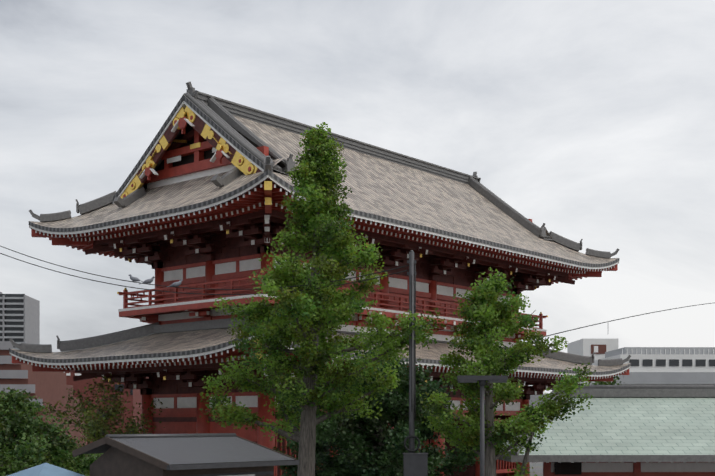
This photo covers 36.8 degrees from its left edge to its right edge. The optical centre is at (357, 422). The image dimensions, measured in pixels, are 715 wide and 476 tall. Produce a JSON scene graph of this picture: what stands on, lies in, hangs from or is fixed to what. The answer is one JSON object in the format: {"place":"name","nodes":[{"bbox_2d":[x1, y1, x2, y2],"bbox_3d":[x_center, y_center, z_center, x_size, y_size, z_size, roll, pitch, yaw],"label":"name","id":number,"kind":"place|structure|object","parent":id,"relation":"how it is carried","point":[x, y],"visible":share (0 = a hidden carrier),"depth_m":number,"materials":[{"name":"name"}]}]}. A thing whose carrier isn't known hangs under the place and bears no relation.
{"place":"outdoors","nodes":[
{"label":"outdoors","id":0,"kind":"place"},
{"bbox_2d":[98,454,542,475],"bbox_3d":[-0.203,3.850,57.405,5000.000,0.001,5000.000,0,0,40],"label":"ground","id":1,"kind":"structure","parent":0,"point":[537,469],"depth_m":90.40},
{"bbox_2d":[0,417,50,475],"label":"tree","id":2,"kind":"object","parent":1,"relation":"on","point":[13,467],"visible":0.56,"depth_m":28.90,"materials":[{"name":"green plant"}]},
{"bbox_2d":[0,387,89,475],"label":"tree","id":3,"kind":"object","parent":1,"relation":"on","point":[12,401],"visible":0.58,"depth_m":32.92,"materials":[{"name":"green plant"}]},
{"bbox_2d":[8,463,84,475],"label":"tent","id":4,"kind":"object","parent":1,"relation":"on","point":[45,469],"visible":1,"depth_m":23.19,"materials":[{"name":"fabric"}]},
{"bbox_2d":[38,433,102,474],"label":"tree","id":5,"kind":"object","parent":1,"relation":"on","point":[69,445],"visible":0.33,"depth_m":35.05,"materials":[{"name":"green plant"}]},
{"bbox_2d":[36,374,167,445],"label":"tree","id":6,"kind":"object","parent":1,"relation":"on","point":[94,428],"visible":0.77,"depth_m":48.92,"materials":[{"name":"green plant"}]},
{"bbox_2d":[72,433,298,475],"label":"kiosk","id":7,"kind":"object","parent":1,"relation":"on","point":[214,454],"visible":1,"depth_m":23.14,"materials":[{"name":"metal"}]},
{"bbox_2d":[270,402,359,475],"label":"dark tree","id":8,"kind":"object","parent":1,"relation":"on","point":[291,470],"visible":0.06,"depth_m":37.82,"materials":[{"name":"green plant"}]},
{"bbox_2d":[9,81,630,475],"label":"temple","id":9,"kind":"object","parent":1,"relation":"on","point":[222,250],"visible":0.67,"depth_m":50.50,"materials":[{"name":"red wood"}]},
{"bbox_2d":[9,95,630,376],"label":"gate roofs","id":10,"kind":"structure","parent":9,"relation":"on","point":[393,194],"depth_m":50.70,"materials":[{"name":"grey tile"}]},
{"bbox_2d":[199,122,449,475],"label":"ginkgo","id":11,"kind":"object","parent":1,"relation":"on","point":[320,311],"visible":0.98,"depth_m":29.27,"materials":[{"name":"green plant"}]},
{"bbox_2d":[299,344,479,475],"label":"dark tree","id":12,"kind":"object","parent":1,"relation":"on","point":[379,441],"visible":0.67,"depth_m":34.46,"materials":[{"name":"green plant"}]},
{"bbox_2d":[402,250,427,475],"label":"lamp post","id":13,"kind":"object","parent":1,"relation":"on","point":[415,464],"visible":1,"depth_m":27.55,"materials":[{"name":"metal"}]},
{"bbox_2d":[0,246,710,336],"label":"wires","id":14,"kind":"object","parent":13,"relation":"attached to","point":[149,281],"visible":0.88,"depth_m":28.93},
{"bbox_2d":[457,375,507,475],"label":"street lamp","id":15,"kind":"object","parent":1,"relation":"on","point":[481,379],"visible":1,"depth_m":22.59,"materials":[{"name":"metal"}]},
{"bbox_2d":[420,267,595,475],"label":"ginkgo","id":16,"kind":"object","parent":1,"relation":"on","point":[481,342],"visible":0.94,"depth_m":27.39,"materials":[{"name":"green plant"}]},
{"bbox_2d":[587,376,624,384],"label":"tree","id":17,"kind":"object","parent":1,"relation":"on","point":[606,382],"visible":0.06,"depth_m":74.59,"materials":[{"name":"green plant"}]},
{"bbox_2d":[497,385,714,475],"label":"omikuji hall","id":18,"kind":"structure","parent":1,"relation":"on","point":[641,430],"depth_m":32.47,"materials":[{"name":"green tile"}]},
{"bbox_2d":[0,292,714,449],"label":"buildings","id":19,"kind":"structure","parent":0,"point":[19,319],"depth_m":240.59,"materials":[{"name":"grey concrete"}]},
{"bbox_2d":[0,0,714,393],"label":"sky","id":20,"kind":"structure","parent":0,"point":[592,120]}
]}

